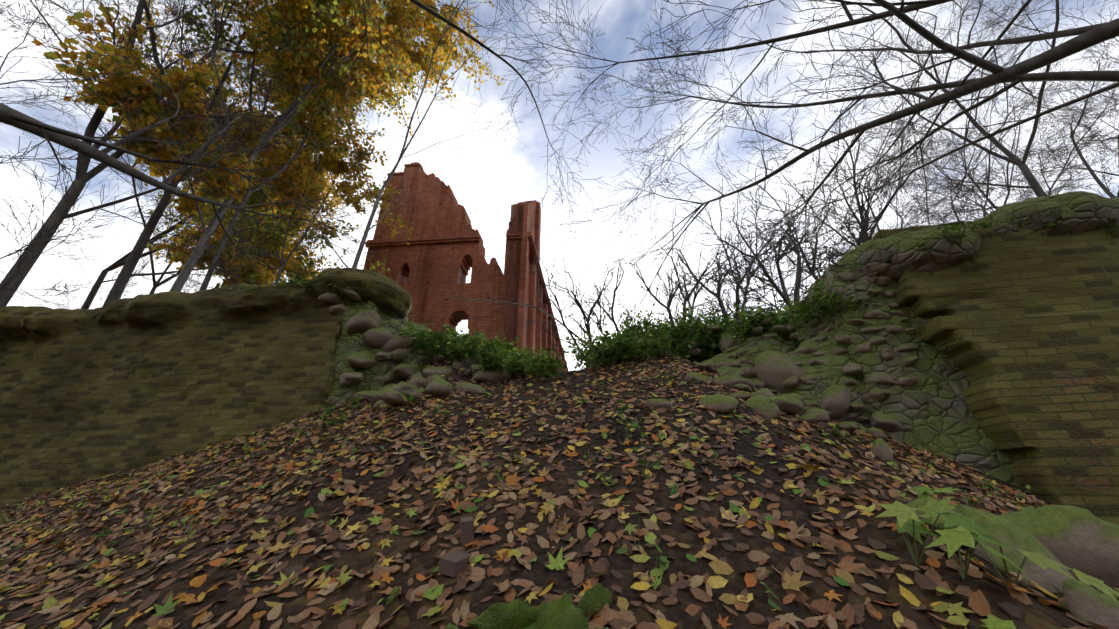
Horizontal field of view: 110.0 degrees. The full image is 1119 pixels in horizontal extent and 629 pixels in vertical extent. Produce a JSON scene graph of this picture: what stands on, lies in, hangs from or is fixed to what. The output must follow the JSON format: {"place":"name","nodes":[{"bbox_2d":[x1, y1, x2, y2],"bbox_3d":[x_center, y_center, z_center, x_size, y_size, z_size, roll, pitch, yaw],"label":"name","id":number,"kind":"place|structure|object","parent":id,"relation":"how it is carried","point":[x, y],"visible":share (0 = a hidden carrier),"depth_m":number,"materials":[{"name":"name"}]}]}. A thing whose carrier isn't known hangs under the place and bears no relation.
{"place":"outdoors","nodes":[
{"label":"outdoors","id":0,"kind":"place"},
{"bbox_2d":[0,267,463,505],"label":"retaining wall","id":1,"kind":"structure","parent":0,"point":[121,386],"depth_m":7.47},
{"bbox_2d":[0,349,1091,628],"bbox_3d":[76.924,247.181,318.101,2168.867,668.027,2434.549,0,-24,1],"label":"ground","id":2,"kind":"structure","parent":0,"point":[996,595],"depth_m":2.47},
{"bbox_2d":[0,4,380,308],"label":"bare tree","id":3,"kind":"object","parent":2,"relation":"on","point":[153,290],"visible":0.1,"depth_m":21.18,"materials":[{"name":"grey plant"}]},
{"bbox_2d":[0,0,434,307],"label":"bare tree","id":4,"kind":"object","parent":2,"relation":"on","point":[16,275],"visible":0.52,"depth_m":10.39,"materials":[{"name":"grey plant"}]},
{"bbox_2d":[78,49,393,308],"bbox_3d":[-17.488,-3.924,22.127,13.188,19.685,12.983,-7,-25,15],"label":"bare tree","id":5,"kind":"object","parent":2,"relation":"on","point":[120,262],"visible":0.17,"depth_m":19.44,"materials":[{"name":"grey plant"}]},
{"bbox_2d":[0,0,485,306],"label":"bare tree","id":6,"kind":"object","parent":2,"relation":"on","point":[122,280],"visible":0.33,"depth_m":12.76,"materials":[{"name":"brown plant"}]},
{"bbox_2d":[79,0,425,287],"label":"yellow tree","id":7,"kind":"object","parent":2,"relation":"on","point":[341,166],"depth_m":19.69,"materials":[{"name":"yellow plant"}]},
{"bbox_2d":[31,0,502,291],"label":"yellow tree","id":8,"kind":"object","parent":2,"relation":"on","point":[175,82],"depth_m":13.60,"materials":[{"name":"yellow plant"}]},
{"bbox_2d":[170,92,376,285],"bbox_3d":[-19.797,-5.477,25.384,16.656,25.198,14.371,-20,-31,38],"label":"yellow tree","id":9,"kind":"object","parent":2,"relation":"on","point":[290,261],"depth_m":22.61,"materials":[{"name":"yellow plant"}]},
{"bbox_2d":[144,0,441,290],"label":"tree","id":10,"kind":"object","parent":2,"relation":"on","point":[254,200],"depth_m":17.88,"materials":[{"name":"yellow plant"}]},
{"bbox_2d":[255,0,533,269],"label":"thin tree","id":11,"kind":"object","parent":2,"relation":"on","point":[367,229],"visible":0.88,"depth_m":14.30,"materials":[{"name":"grey plant"}]},
{"bbox_2d":[363,162,522,347],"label":"ruined building wall","id":12,"kind":"structure","parent":2,"relation":"on","point":[428,269],"depth_m":26.60,"materials":[{"name":"brick"}]},
{"bbox_2d":[365,162,523,247],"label":"ledge molding","id":13,"kind":"structure","parent":12,"relation":"attached to","point":[427,240],"depth_m":27.24,"materials":[{"name":"brown brick"}]},
{"bbox_2d":[438,516,473,577],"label":"brick fragments","id":14,"kind":"object","parent":2,"relation":"on","point":[451,564],"visible":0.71,"depth_m":2.15,"materials":[{"name":"brown"}]},
{"bbox_2d":[385,583,612,628],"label":"mossy stones","id":15,"kind":"object","parent":2,"relation":"on","point":[563,612],"visible":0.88,"depth_m":1.65,"materials":[{"name":"green plant"}]},
{"bbox_2d":[420,243,590,370],"bbox_3d":[-1.335,-0.667,12.535,6.142,5.725,3.175,7,-25,-14],"label":"tree","id":16,"kind":"object","parent":2,"relation":"on","point":[561,323],"visible":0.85,"depth_m":11.80,"materials":[{"name":"brown plant"}]},
{"bbox_2d":[503,200,536,357],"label":"pillar","id":17,"kind":"structure","parent":2,"relation":"on","point":[532,206],"depth_m":27.17,"materials":[{"name":"brick"}]},
{"bbox_2d":[0,296,1065,606],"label":"crest plants","id":18,"kind":"object","parent":2,"relation":"on","point":[674,350],"visible":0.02,"depth_m":8.28,"materials":[{"name":"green plant"}]},
{"bbox_2d":[516,202,568,371],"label":"ruined wall","id":19,"kind":"structure","parent":2,"relation":"on","point":[529,247],"depth_m":28.54,"materials":[{"name":"brick"}]},
{"bbox_2d":[0,306,1087,625],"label":"plant stems","id":20,"kind":"object","parent":2,"relation":"on","point":[626,430],"visible":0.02,"depth_m":4.56,"materials":[{"name":"green"}]},
{"bbox_2d":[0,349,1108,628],"bbox_3d":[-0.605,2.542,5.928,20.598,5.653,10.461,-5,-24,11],"label":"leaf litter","id":21,"kind":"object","parent":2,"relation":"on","point":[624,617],"visible":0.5,"depth_m":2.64,"materials":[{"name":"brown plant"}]},
{"bbox_2d":[0,0,1118,344],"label":"overhanging tree","id":22,"kind":"object","parent":2,"relation":"on","point":[1084,38],"visible":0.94,"depth_m":6.77,"materials":[{"name":"grey plant"}]},
{"bbox_2d":[535,249,620,360],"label":"tree","id":23,"kind":"object","parent":2,"relation":"on","point":[587,325],"visible":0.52,"depth_m":31.48,"materials":[{"name":"brown plant"}]},
{"bbox_2d":[558,256,668,366],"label":"tree","id":24,"kind":"object","parent":2,"relation":"on","point":[609,310],"visible":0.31,"depth_m":37.17,"materials":[{"name":"brown plant"}]},
{"bbox_2d":[221,205,1118,380],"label":"shrubs","id":25,"kind":"object","parent":2,"relation":"on","point":[626,349],"visible":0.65,"depth_m":6.77,"materials":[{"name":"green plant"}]},
{"bbox_2d":[623,206,739,326],"bbox_3d":[9.099,0.556,26.208,10.447,14.356,7.879,16,-29,-32],"label":"tree","id":26,"kind":"object","parent":2,"relation":"on","point":[672,295],"visible":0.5,"depth_m":26.70,"materials":[{"name":"brown plant"}]},
{"bbox_2d":[644,268,767,323],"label":"tree","id":27,"kind":"object","parent":2,"relation":"on","point":[714,306],"visible":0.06,"depth_m":42.63,"materials":[{"name":"brown plant"}]},
{"bbox_2d":[318,263,1118,628],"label":"field stones","id":28,"kind":"object","parent":2,"relation":"on","point":[1086,541],"visible":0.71,"depth_m":5.07,"materials":[{"name":"green stone"}]},
{"bbox_2d":[665,180,793,322],"bbox_3d":[13.250,-0.326,27.153,12.119,16.653,9.140,13,-27,-27],"label":"tree","id":29,"kind":"object","parent":2,"relation":"on","point":[722,307],"visible":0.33,"depth_m":27.69,"materials":[{"name":"brown plant"}]},
{"bbox_2d":[698,260,811,320],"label":"tree","id":30,"kind":"object","parent":2,"relation":"on","point":[788,289],"visible":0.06,"depth_m":41.70,"materials":[{"name":"brown plant"}]},
{"bbox_2d":[681,160,884,313],"bbox_3d":[13.769,-2.216,22.253,11.480,16.396,8.240,16,-28,-31],"label":"tree","id":31,"kind":"object","parent":2,"relation":"on","point":[785,296],"visible":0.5,"depth_m":21.85,"materials":[{"name":"brown plant"}]},
{"bbox_2d":[753,103,954,279],"bbox_3d":[15.045,-1.917,20.537,7.879,14.356,10.447,1,-24,-1],"label":"tree","id":32,"kind":"object","parent":2,"relation":"on","point":[862,202],"visible":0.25,"depth_m":21.11,"materials":[{"name":"brown plant"}]},
{"bbox_2d":[624,486,1118,601],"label":"maple seedlings","id":33,"kind":"object","parent":2,"relation":"on","point":[953,538],"visible":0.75,"depth_m":1.69,"materials":[{"name":"green plant"}]},
{"bbox_2d":[631,491,1077,586],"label":"plant stems","id":34,"kind":"object","parent":33,"relation":"attached to","point":[963,573],"visible":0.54,"depth_m":1.67,"materials":[{"name":"green plant"}]},
{"bbox_2d":[676,9,1075,284],"bbox_3d":[14.799,-4.258,18.575,12.479,17.201,14.724,7,-25,-16],"label":"bare tree","id":35,"kind":"object","parent":2,"relation":"on","point":[865,235],"visible":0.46,"depth_m":18.39,"materials":[{"name":"grey plant"}]},
{"bbox_2d":[701,191,1118,485],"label":"retaining wall","id":36,"kind":"structure","parent":2,"relation":"on","point":[931,406],"depth_m":5.44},
{"bbox_2d":[770,0,1085,223],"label":"bare tree","id":37,"kind":"object","parent":2,"relation":"on","point":[1034,184],"visible":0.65,"depth_m":11.87,"materials":[{"name":"grey plant"}]},
{"bbox_2d":[772,0,1118,223],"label":"bare tree","id":38,"kind":"object","parent":2,"relation":"on","point":[1044,179],"visible":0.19,"depth_m":21.66,"materials":[{"name":"grey plant"}]},
{"bbox_2d":[871,220,1118,524],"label":"retaining wall","id":39,"kind":"structure","parent":2,"relation":"on","point":[1022,331],"depth_m":4.84,"materials":[{"name":"brick"}]},
{"bbox_2d":[888,0,1118,228],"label":"bare tree","id":40,"kind":"object","parent":2,"relation":"on","point":[956,212],"visible":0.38,"depth_m":15.48,"materials":[{"name":"grey plant"}]},
{"bbox_2d":[962,0,1118,214],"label":"bare tree","id":41,"kind":"object","parent":2,"relation":"on","point":[1106,190],"visible":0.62,"depth_m":12.23,"materials":[{"name":"grey plant"}]},
{"bbox_2d":[0,0,1118,370],"label":"sky","id":42,"kind":"structure","parent":0,"point":[497,176],"materials":[{"name":"white"}]}
]}

